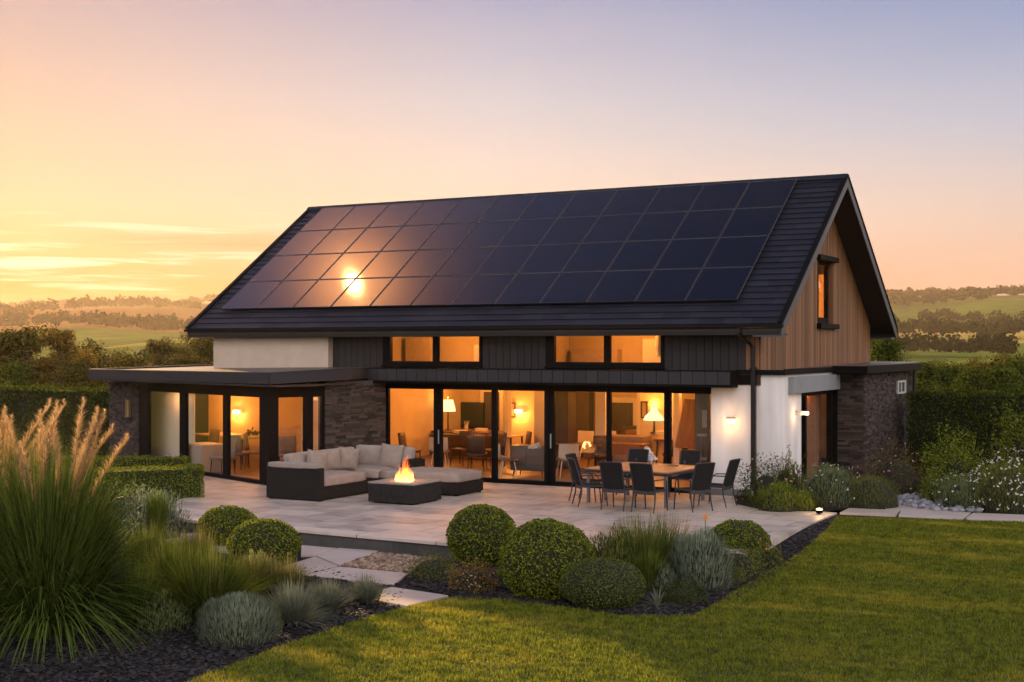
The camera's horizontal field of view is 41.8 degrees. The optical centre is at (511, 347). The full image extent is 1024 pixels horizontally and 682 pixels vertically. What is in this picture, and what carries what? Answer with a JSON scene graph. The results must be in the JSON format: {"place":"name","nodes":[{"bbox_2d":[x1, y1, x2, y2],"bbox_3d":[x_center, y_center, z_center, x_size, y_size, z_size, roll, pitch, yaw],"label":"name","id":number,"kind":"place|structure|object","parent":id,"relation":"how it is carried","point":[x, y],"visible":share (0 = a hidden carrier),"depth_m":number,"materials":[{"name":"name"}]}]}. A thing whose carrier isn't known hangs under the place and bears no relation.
{"place":"outdoors","nodes":[
{"label":"outdoors","id":0,"kind":"place"},
{"bbox_2d":[165,532,447,606],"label":"garden path","id":1,"kind":"structure","parent":0,"point":[333,559],"depth_m":21.33,"materials":[{"name":"stone"}]},
{"bbox_2d":[180,520,674,570],"bbox_3d":[-2.724,3.505,24.234,13.648,0.256,1.965,0,0,41],"label":"patio riser","id":2,"kind":"object","parent":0,"point":[384,546],"visible":0.18,"depth_m":23.74,"materials":[{"name":"stone"}]},
{"bbox_2d":[176,515,673,566],"bbox_3d":[-1.863,3.347,23.526,11.610,0.056,0.460,0,0,31],"label":"patio edging","id":3,"kind":"object","parent":2,"relation":"on","point":[379,536],"visible":0.32,"depth_m":23.86,"materials":[{"name":"stone"}]},
{"bbox_2d":[176,476,836,558],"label":"patio","id":4,"kind":"structure","parent":0,"point":[520,504],"depth_m":27.44,"materials":[{"name":"stone"}]},
{"bbox_2d":[266,444,482,501],"bbox_3d":[-3.040,2.827,30.362,3.540,0.996,3.555,0,0,28],"label":"corner sofa","id":5,"kind":"object","parent":4,"relation":"on","point":[294,476],"visible":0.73,"depth_m":30.07,"materials":[{"name":"grey fabric"}]},
{"bbox_2d":[368,474,441,504],"bbox_3d":[-2.315,2.816,29.034,1.170,1.017,1.130,0,0,28],"label":"fire pit","id":6,"kind":"object","parent":4,"relation":"on","point":[408,490],"visible":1,"depth_m":28.64,"materials":[{"name":"concrete"}]},
{"bbox_2d":[88,173,921,495],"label":"house","id":7,"kind":"structure","parent":4,"relation":"on","point":[786,335],"depth_m":33.79,"materials":[{"name":"tile"}]},
{"bbox_2d":[139,382,181,457],"bbox_3d":[-9.637,2.127,36.911,0.100,2.365,2.662,0,0,-40],"label":"sliding door","id":8,"kind":"structure","parent":7,"relation":"in","point":[145,388],"depth_m":37.50,"materials":[{"name":"black metal"}]},
{"bbox_2d":[182,384,224,477],"bbox_3d":[-8.014,2.127,34.986,0.100,2.365,2.373,0,0,-40],"label":"sliding door","id":9,"kind":"structure","parent":7,"relation":"in","point":[186,388],"depth_m":35.37,"materials":[{"name":"black metal"}]},
{"bbox_2d":[225,385,263,483],"bbox_3d":[-6.615,2.127,33.326,0.100,2.365,1.969,0,0,-40],"label":"sliding door","id":10,"kind":"structure","parent":7,"relation":"in","point":[246,391],"depth_m":33.36,"materials":[{"name":"black metal"}]},
{"bbox_2d":[221,281,281,309],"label":"solar panel","id":11,"kind":"object","parent":7,"relation":"attached to","point":[251,295],"visible":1,"depth_m":37.53,"materials":[{"name":"black glass"}]},
{"bbox_2d":[257,280,317,308],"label":"solar panel","id":12,"kind":"object","parent":7,"relation":"attached to","point":[287,294],"visible":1,"depth_m":36.94,"materials":[{"name":"black glass"}]},
{"bbox_2d":[283,253,342,280],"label":"solar panel","id":13,"kind":"object","parent":7,"relation":"attached to","point":[313,266],"visible":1,"depth_m":37.99,"materials":[{"name":"black glass"}]},
{"bbox_2d":[293,279,354,308],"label":"solar panel","id":14,"kind":"object","parent":7,"relation":"attached to","point":[326,293],"visible":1,"depth_m":36.35,"materials":[{"name":"black glass"}]},
{"bbox_2d":[319,252,379,279],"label":"solar panel","id":15,"kind":"object","parent":7,"relation":"attached to","point":[349,265],"visible":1,"depth_m":37.40,"materials":[{"name":"black glass"}]},
{"bbox_2d":[331,277,393,307],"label":"solar panel","id":16,"kind":"object","parent":7,"relation":"attached to","point":[361,292],"visible":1,"depth_m":35.75,"materials":[{"name":"black glass"}]},
{"bbox_2d":[357,250,416,278],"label":"solar panel","id":17,"kind":"object","parent":7,"relation":"attached to","point":[386,264],"visible":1,"depth_m":36.81,"materials":[{"name":"black glass"}]},
{"bbox_2d":[370,276,432,306],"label":"solar panel","id":18,"kind":"object","parent":7,"relation":"attached to","point":[401,291],"visible":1,"depth_m":35.16,"materials":[{"name":"black glass"}]},
{"bbox_2d":[381,224,439,250],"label":"solar panel","id":19,"kind":"object","parent":7,"relation":"attached to","point":[412,237],"visible":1,"depth_m":37.84,"materials":[{"name":"black glass"}]},
{"bbox_2d":[395,248,455,276],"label":"solar panel","id":20,"kind":"object","parent":7,"relation":"attached to","point":[424,263],"visible":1,"depth_m":36.21,"materials":[{"name":"black glass"}]},
{"bbox_2d":[381,336,482,367],"bbox_3d":[-2.025,0.045,33.918,2.980,0.880,0.175,0,0,28],"label":"window","id":21,"kind":"structure","parent":7,"relation":"in","point":[388,361],"depth_m":33.89,"materials":[{"name":"black metal"}]},
{"bbox_2d":[410,275,473,306],"bbox_3d":[-1.788,-1.478,34.600,1.229,0.041,1.410,0,35,28],"label":"solar panel","id":22,"kind":"object","parent":7,"relation":"attached to","point":[442,290],"visible":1,"depth_m":34.56,"materials":[{"name":"black glass"}]},
{"bbox_2d":[418,222,477,249],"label":"solar panel","id":23,"kind":"object","parent":7,"relation":"attached to","point":[449,236],"visible":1,"depth_m":37.24,"materials":[{"name":"black glass"}]},
{"bbox_2d":[435,247,496,275],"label":"solar panel","id":24,"kind":"object","parent":7,"relation":"attached to","point":[465,261],"visible":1,"depth_m":35.61,"materials":[{"name":"black glass"}]},
{"bbox_2d":[438,384,493,481],"bbox_3d":[-1.141,2.093,33.624,1.633,2.435,0.110,0,0,28],"label":"sliding door","id":25,"kind":"structure","parent":7,"relation":"in","point":[440,386],"depth_m":33.67,"materials":[{"name":"black metal"}]},
{"bbox_2d":[452,274,516,305],"bbox_3d":[-0.688,-1.478,34.005,1.229,0.041,1.410,0,35,28],"label":"solar panel","id":26,"kind":"object","parent":7,"relation":"attached to","point":[484,289],"visible":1,"depth_m":33.96,"materials":[{"name":"black glass"}]},
{"bbox_2d":[458,220,516,247],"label":"solar panel","id":27,"kind":"object","parent":7,"relation":"attached to","point":[489,234],"visible":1,"depth_m":36.65,"materials":[{"name":"black glass"}]},
{"bbox_2d":[476,245,537,274],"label":"solar panel","id":28,"kind":"object","parent":7,"relation":"attached to","point":[507,260],"visible":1,"depth_m":35.02,"materials":[{"name":"black glass"}]},
{"bbox_2d":[479,195,536,221],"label":"solar panel","id":29,"kind":"object","parent":7,"relation":"attached to","point":[508,208],"visible":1,"depth_m":37.69,"materials":[{"name":"black glass"}]},
{"bbox_2d":[494,384,549,484],"bbox_3d":[0.236,2.093,32.844,1.528,2.435,0.090,0,0,28],"label":"sliding door","id":30,"kind":"structure","parent":7,"relation":"in","point":[546,388],"depth_m":32.65,"materials":[{"name":"black metal"}]},
{"bbox_2d":[498,218,557,246],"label":"solar panel","id":31,"kind":"object","parent":7,"relation":"attached to","point":[528,232],"visible":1,"depth_m":36.05,"materials":[{"name":"black glass"}]},
{"bbox_2d":[496,272,560,304],"bbox_3d":[0.411,-1.478,33.410,1.229,0.041,1.410,0,35,28],"label":"solar panel","id":32,"kind":"object","parent":7,"relation":"attached to","point":[528,289],"visible":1,"depth_m":33.37,"materials":[{"name":"black glass"}]},
{"bbox_2d":[518,192,576,219],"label":"solar panel","id":33,"kind":"object","parent":7,"relation":"attached to","point":[545,206],"visible":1,"depth_m":37.09,"materials":[{"name":"black glass"}]},
{"bbox_2d":[518,243,580,273],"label":"solar panel","id":34,"kind":"object","parent":7,"relation":"attached to","point":[553,258],"visible":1,"depth_m":34.42,"materials":[{"name":"black glass"}]},
{"bbox_2d":[556,391,575,468],"bbox_3d":[1.377,2.228,37.028,0.620,2.150,0.516,0,0,28],"label":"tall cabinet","id":35,"kind":"object","parent":7,"relation":"on","point":[565,416],"visible":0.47,"depth_m":36.76,"materials":[{"name":"brown wood"}]},
{"bbox_2d":[539,216,599,244],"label":"solar panel","id":36,"kind":"object","parent":7,"relation":"attached to","point":[570,230],"visible":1,"depth_m":35.46,"materials":[{"name":"black glass"}]},
{"bbox_2d":[540,271,605,303],"bbox_3d":[1.510,-1.478,32.815,1.229,0.041,1.410,0,35,28],"label":"solar panel","id":37,"kind":"object","parent":7,"relation":"attached to","point":[573,288],"visible":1,"depth_m":32.77,"materials":[{"name":"black glass"}]},
{"bbox_2d":[550,385,607,485],"bbox_3d":[1.614,2.093,32.133,1.568,2.435,0.110,0,0,28],"label":"sliding door","id":38,"kind":"structure","parent":7,"relation":"in","point":[553,388],"depth_m":32.43,"materials":[{"name":"black metal"}]},
{"bbox_2d":[559,190,617,217],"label":"solar panel","id":39,"kind":"object","parent":7,"relation":"attached to","point":[586,204],"visible":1,"depth_m":36.50,"materials":[{"name":"black glass"}]},
{"bbox_2d":[562,241,625,271],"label":"solar panel","id":40,"kind":"object","parent":7,"relation":"attached to","point":[591,257],"visible":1,"depth_m":33.83,"materials":[{"name":"black glass"}]},
{"bbox_2d":[544,336,664,368],"bbox_3d":[2.170,0.045,31.647,3.100,0.880,0.175,0,0,28],"label":"window","id":41,"kind":"structure","parent":7,"relation":"in","point":[551,362],"depth_m":31.59,"materials":[{"name":"black metal"}]},
{"bbox_2d":[582,214,643,242],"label":"solar panel","id":42,"kind":"object","parent":7,"relation":"attached to","point":[613,228],"visible":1,"depth_m":34.86,"materials":[{"name":"black glass"}]},
{"bbox_2d":[587,270,653,303],"bbox_3d":[2.610,-1.478,32.220,1.229,0.041,1.410,0,35,28],"label":"solar panel","id":43,"kind":"object","parent":7,"relation":"attached to","point":[626,286],"visible":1,"depth_m":32.18,"materials":[{"name":"black glass"}]},
{"bbox_2d":[601,187,660,215],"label":"solar panel","id":44,"kind":"object","parent":7,"relation":"attached to","point":[630,201],"visible":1,"depth_m":35.90,"materials":[{"name":"black glass"}]},
{"bbox_2d":[608,386,667,488],"bbox_3d":[2.945,2.093,31.378,1.488,2.435,0.090,0,0,28],"label":"sliding door","id":45,"kind":"structure","parent":7,"relation":"in","point":[627,389],"depth_m":31.33,"materials":[{"name":"black metal"}]},
{"bbox_2d":[607,240,671,270],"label":"solar panel","id":46,"kind":"object","parent":7,"relation":"attached to","point":[640,255],"visible":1,"depth_m":33.23,"materials":[{"name":"black glass"}]},
{"bbox_2d":[627,211,688,240],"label":"solar panel","id":47,"kind":"object","parent":7,"relation":"attached to","point":[659,226],"visible":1,"depth_m":34.27,"materials":[{"name":"black glass"}]},
{"bbox_2d":[635,268,702,302],"bbox_3d":[3.709,-1.478,31.625,1.229,0.041,1.410,0,35,28],"label":"solar panel","id":48,"kind":"object","parent":7,"relation":"attached to","point":[669,285],"visible":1,"depth_m":31.58,"materials":[{"name":"black glass"}]},
{"bbox_2d":[645,185,704,212],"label":"solar panel","id":49,"kind":"object","parent":7,"relation":"attached to","point":[676,199],"visible":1,"depth_m":35.31,"materials":[{"name":"black glass"}]},
{"bbox_2d":[655,238,718,269],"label":"solar panel","id":50,"kind":"object","parent":7,"relation":"attached to","point":[686,253],"visible":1,"depth_m":32.64,"materials":[{"name":"black glass"}]},
{"bbox_2d":[673,209,734,238],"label":"solar panel","id":51,"kind":"object","parent":7,"relation":"attached to","point":[704,224],"visible":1,"depth_m":33.67,"materials":[{"name":"black glass"}]},
{"bbox_2d":[686,267,752,301],"bbox_3d":[4.808,-1.478,31.030,1.229,0.041,1.410,0,35,28],"label":"solar panel","id":52,"kind":"object","parent":7,"relation":"attached to","point":[721,284],"visible":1,"depth_m":30.99,"materials":[{"name":"black glass"}]},
{"bbox_2d":[690,182,749,210],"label":"solar panel","id":53,"kind":"object","parent":7,"relation":"attached to","point":[720,196],"visible":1,"depth_m":34.71,"materials":[{"name":"black glass"}]},
{"bbox_2d":[704,236,768,267],"bbox_3d":[5.369,-2.290,32.066,1.229,0.042,1.410,0,35,28],"label":"solar panel","id":54,"kind":"object","parent":7,"relation":"attached to","point":[746,251],"visible":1,"depth_m":32.04,"materials":[{"name":"black glass"}]},
{"bbox_2d":[720,206,783,237],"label":"solar panel","id":55,"kind":"object","parent":7,"relation":"attached to","point":[745,222],"visible":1,"depth_m":33.08,"materials":[{"name":"black glass"}]},
{"bbox_2d":[736,179,796,208],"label":"solar panel","id":56,"kind":"object","parent":7,"relation":"attached to","point":[772,193],"visible":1,"depth_m":34.12,"materials":[{"name":"black glass"}]},
{"bbox_2d":[807,394,820,483],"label":"door","id":57,"kind":"structure","parent":7,"relation":"hanging from","point":[813,430],"depth_m":33.04,"materials":[{"name":"brown wood"}]},
{"bbox_2d":[801,390,832,488],"bbox_3d":[7.282,2.160,32.248,0.120,2.330,2.950,0,0,28],"label":"door","id":58,"kind":"structure","parent":7,"relation":"in","point":[829,393],"depth_m":32.90,"materials":[{"name":"black metal"}]},
{"bbox_2d":[0,295,1023,562],"bbox_3d":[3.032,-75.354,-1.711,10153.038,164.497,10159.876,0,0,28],"label":"ground","id":59,"kind":"structure","parent":0,"point":[128,337],"depth_m":1287.20,"materials":[{"name":"green plant"}]},
{"bbox_2d":[0,321,77,388],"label":"broadleaf tree","id":60,"kind":"object","parent":59,"relation":"on","point":[14,344],"visible":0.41,"depth_m":77.53,"materials":[{"name":"green plant"}]},
{"bbox_2d":[31,329,98,386],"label":"slender tree","id":61,"kind":"object","parent":59,"relation":"on","point":[59,342],"visible":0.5,"depth_m":75.74,"materials":[{"name":"green plant"}]},
{"bbox_2d":[45,353,108,389],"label":"broadleaf tree","id":62,"kind":"object","parent":59,"relation":"on","point":[79,373],"visible":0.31,"depth_m":69.65,"materials":[{"name":"green plant"}]},
{"bbox_2d":[0,309,195,330],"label":"woodland","id":63,"kind":"object","parent":59,"relation":"on","point":[149,321],"visible":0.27,"depth_m":1204.41,"materials":[{"name":"green plant"}]},
{"bbox_2d":[0,294,206,314],"bbox_3d":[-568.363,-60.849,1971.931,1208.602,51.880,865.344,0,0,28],"label":"woodland","id":64,"kind":"object","parent":59,"relation":"on","point":[155,302],"visible":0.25,"depth_m":1932.68,"materials":[{"name":"green plant"}]},
{"bbox_2d":[916,359,962,390],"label":"bushy tree","id":65,"kind":"object","parent":59,"relation":"on","point":[942,375],"visible":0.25,"depth_m":75.64,"materials":[{"name":"green plant"}]},
{"bbox_2d":[870,330,1020,353],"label":"woodland","id":66,"kind":"object","parent":59,"relation":"on","point":[1002,342],"visible":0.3,"depth_m":595.60,"materials":[{"name":"green plant"}]},
{"bbox_2d":[886,284,1023,305],"bbox_3d":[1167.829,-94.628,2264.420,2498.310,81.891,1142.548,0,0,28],"label":"woodland","id":67,"kind":"object","parent":59,"relation":"on","point":[931,295],"visible":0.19,"depth_m":2430.18,"materials":[{"name":"green plant"}]},
{"bbox_2d":[894,314,1023,335],"bbox_3d":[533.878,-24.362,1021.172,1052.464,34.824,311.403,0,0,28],"label":"woodland","id":68,"kind":"object","parent":59,"relation":"on","point":[935,325],"visible":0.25,"depth_m":1038.31,"materials":[{"name":"green plant"}]},
{"bbox_2d":[946,362,1023,394],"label":"bushy tree","id":69,"kind":"object","parent":59,"relation":"on","point":[997,376],"visible":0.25,"depth_m":71.59,"materials":[{"name":"green plant"}]},
{"bbox_2d":[0,455,1023,681],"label":"mulch bed","id":70,"kind":"object","parent":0,"point":[403,581],"visible":0.12,"depth_m":16.10,"materials":[{"name":"wood"}]},
{"bbox_2d":[0,381,109,457],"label":"tall hedge","id":71,"kind":"object","parent":70,"relation":"on","point":[23,403],"visible":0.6,"depth_m":41.25,"materials":[{"name":"green plant"}]},
{"bbox_2d":[0,396,202,666],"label":"pampas grass","id":72,"kind":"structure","parent":70,"relation":"on","point":[54,560],"depth_m":16.34,"materials":[{"name":"plant"}]},
{"bbox_2d":[50,452,190,469],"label":"hedge","id":73,"kind":"object","parent":70,"relation":"on","point":[142,460],"visible":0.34,"depth_m":33.37,"materials":[{"name":"green plant"}]},
{"bbox_2d":[61,463,204,505],"bbox_3d":[-8.480,3.075,29.674,3.291,1.062,0.837,0,0,-19],"label":"hedge","id":74,"kind":"object","parent":70,"relation":"on","point":[185,481],"visible":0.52,"depth_m":29.65,"materials":[{"name":"green plant"}]},
{"bbox_2d":[99,558,182,624],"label":"ornamental grass","id":75,"kind":"object","parent":70,"relation":"on","point":[118,604],"depth_m":17.29,"materials":[{"name":"green plant"}]},
{"bbox_2d":[110,482,197,541],"bbox_3d":[-6.837,3.358,25.288,1.647,1.810,1.614,0,0,28],"label":"shrub","id":76,"kind":"object","parent":70,"relation":"on","point":[171,522],"visible":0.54,"depth_m":25.10,"materials":[{"name":"green plant"}]},
{"bbox_2d":[126,588,203,630],"bbox_3d":[-4.469,3.477,17.323,1.056,0.778,1.040,0,0,-30],"label":"shrub","id":77,"kind":"object","parent":70,"relation":"on","point":[185,618],"visible":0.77,"depth_m":17.06,"materials":[{"name":"green plant"}]},
{"bbox_2d":[127,519,217,591],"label":"ornamental grass","id":78,"kind":"object","parent":70,"relation":"on","point":[172,549],"depth_m":18.72,"materials":[{"name":"green plant"}]},
{"bbox_2d":[0,566,407,681],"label":"slate chips","id":79,"kind":"object","parent":70,"relation":"on","point":[139,659],"visible":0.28,"depth_m":15.79,"materials":[{"name":"grey gravel"}]},
{"bbox_2d":[134,532,288,621],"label":"ornamental grass","id":80,"kind":"object","parent":70,"relation":"on","point":[215,579],"depth_m":17.43,"materials":[{"name":"green plant"}]},
{"bbox_2d":[198,505,256,545],"bbox_3d":[-5.195,3.241,24.469,1.133,0.767,1.128,0,0,28],"label":"box ball","id":81,"kind":"object","parent":70,"relation":"on","point":[232,518],"visible":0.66,"depth_m":24.10,"materials":[{"name":"green plant"}]},
{"bbox_2d":[193,590,283,647],"bbox_3d":[-3.367,3.518,16.509,1.143,1.048,1.153,0,0,-8],"label":"lavender mound","id":82,"kind":"object","parent":70,"relation":"on","point":[240,619],"visible":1,"depth_m":16.19,"materials":[{"name":"plant"}]},
{"bbox_2d":[225,518,302,563],"bbox_3d":[-4.140,3.228,22.322,1.259,0.796,1.276,0,0,28],"label":"box ball","id":83,"kind":"object","parent":70,"relation":"on","point":[273,535],"visible":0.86,"depth_m":21.96,"materials":[{"name":"green plant"}]},
{"bbox_2d":[265,574,343,627],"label":"ornamental grass","id":84,"kind":"object","parent":70,"relation":"on","point":[292,605],"depth_m":17.37,"materials":[{"name":"green plant"}]},
{"bbox_2d":[342,552,437,573],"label":"gravel","id":85,"kind":"structure","parent":70,"relation":"on","point":[388,561],"depth_m":22.08,"materials":[{"name":"beige gravel"}]},
{"bbox_2d":[441,557,501,592],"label":"shrub","id":86,"kind":"object","parent":70,"relation":"on","point":[474,580],"visible":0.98,"depth_m":19.69,"materials":[{"name":"brown plant"}]},
{"bbox_2d":[445,504,516,566],"bbox_3d":[-0.501,3.111,22.324,1.222,1.058,1.225,0,0,28],"label":"box ball","id":87,"kind":"object","parent":70,"relation":"on","point":[477,531],"visible":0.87,"depth_m":21.91,"materials":[{"name":"green plant"}]},
{"bbox_2d":[497,517,594,599],"bbox_3d":[0.500,3.046,19.411,1.459,1.202,1.491,0,0,28],"label":"box ball","id":88,"kind":"object","parent":70,"relation":"on","point":[537,558],"visible":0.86,"depth_m":18.95,"materials":[{"name":"green plant"}]},
{"bbox_2d":[406,515,838,617],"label":"bark mulch","id":89,"kind":"object","parent":70,"relation":"on","point":[504,591],"visible":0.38,"depth_m":19.57,"materials":[{"name":"wood"}]},
{"bbox_2d":[557,556,646,608],"bbox_3d":[1.256,3.268,18.674,1.260,0.708,1.257,0,0,28],"label":"box ball","id":90,"kind":"object","parent":89,"relation":"on","point":[602,582],"visible":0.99,"depth_m":18.29,"materials":[{"name":"green plant"}]},
{"bbox_2d":[589,503,707,577],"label":"ornamental grass","id":91,"kind":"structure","parent":70,"relation":"on","point":[651,542],"depth_m":20.82,"materials":[{"name":"green plant"}]},
{"bbox_2d":[663,526,738,591],"bbox_3d":[2.842,3.441,20.119,1.160,1.653,1.186,0,0,28],"label":"lavender bush","id":92,"kind":"object","parent":70,"relation":"on","point":[701,560],"visible":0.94,"depth_m":19.80,"materials":[{"name":"plant"}]},
{"bbox_2d":[707,518,770,550],"bbox_3d":[3.841,3.231,22.693,1.109,0.698,1.092,0,0,28],"label":"box ball","id":93,"kind":"object","parent":70,"relation":"on","point":[737,531],"visible":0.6,"depth_m":22.38,"materials":[{"name":"green plant"}]},
{"bbox_2d":[848,474,903,508],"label":"shrub","id":94,"kind":"object","parent":70,"relation":"on","point":[873,493],"visible":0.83,"depth_m":27.79,"materials":[{"name":"green plant"}]},
{"bbox_2d":[855,430,928,494],"bbox_3d":[8.716,2.972,30.495,1.758,2.299,1.709,0,0,28],"label":"shrub","id":95,"kind":"object","parent":70,"relation":"on","point":[902,474],"visible":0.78,"depth_m":30.15,"materials":[{"name":"green plant"}]},
{"bbox_2d":[917,419,992,489],"bbox_3d":[10.044,2.902,30.515,1.829,2.550,1.850,0,0,-13],"label":"shrub","id":96,"kind":"object","parent":70,"relation":"on","point":[955,465],"visible":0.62,"depth_m":30.29,"materials":[{"name":"green plant"}]},
{"bbox_2d":[932,472,987,511],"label":"shrub","id":97,"kind":"object","parent":70,"relation":"on","point":[961,492],"visible":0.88,"depth_m":27.52,"materials":[{"name":"green plant"}]},
{"bbox_2d":[904,386,1023,476],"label":"tall hedge","id":98,"kind":"object","parent":70,"relation":"on","point":[973,411],"visible":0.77,"depth_m":35.29,"materials":[{"name":"green plant"}]},
{"bbox_2d":[966,448,1023,514],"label":"shrub","id":99,"kind":"object","parent":70,"relation":"on","point":[1003,492],"visible":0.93,"depth_m":27.20,"materials":[{"name":"green plant"}]},
{"bbox_2d":[986,393,1023,475],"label":"shrub","id":100,"kind":"object","parent":70,"relation":"on","point":[1018,444],"visible":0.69,"depth_m":32.55,"materials":[{"name":"green plant"}]},
{"bbox_2d":[0,0,1023,304],"label":"sky","id":101,"kind":"structure","parent":0,"point":[149,148],"materials":[{"name":"orange"}]},
{"bbox_2d":[187,515,1023,681],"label":"lawn grass","id":102,"kind":"structure","parent":0,"point":[919,528],"depth_m":16.90,"materials":[{"name":"green plant"}]},
{"bbox_2d":[735,495,844,510],"bbox_3d":[6.101,3.310,28.739,2.568,0.001,2.931,0,0,8],"label":"mulch bed","id":103,"kind":"object","parent":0,"point":[740,501],"visible":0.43,"depth_m":28.36,"materials":[{"name":"stone"}]},
{"bbox_2d":[732,449,799,508],"bbox_3d":[5.540,3.044,29.040,1.577,1.691,1.660,0,0,28],"label":"shrub","id":104,"kind":"object","parent":103,"relation":"on","point":[766,479],"visible":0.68,"depth_m":28.88,"materials":[{"name":"green plant"}]},
{"bbox_2d":[745,477,814,511],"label":"shrub","id":105,"kind":"object","parent":103,"relation":"on","point":[780,498],"visible":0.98,"depth_m":27.29,"materials":[{"name":"green plant"}]},
{"bbox_2d":[795,461,859,513],"bbox_3d":[6.703,3.228,28.328,1.483,1.652,1.488,0,0,28],"label":"shrub","id":106,"kind":"object","parent":103,"relation":"on","point":[829,488],"visible":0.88,"depth_m":27.91,"materials":[{"name":"green plant"}]},
{"bbox_2d":[840,504,1023,521],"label":"stone path","id":107,"kind":"structure","parent":0,"point":[910,511],"depth_m":26.74,"materials":[{"name":"stone"}]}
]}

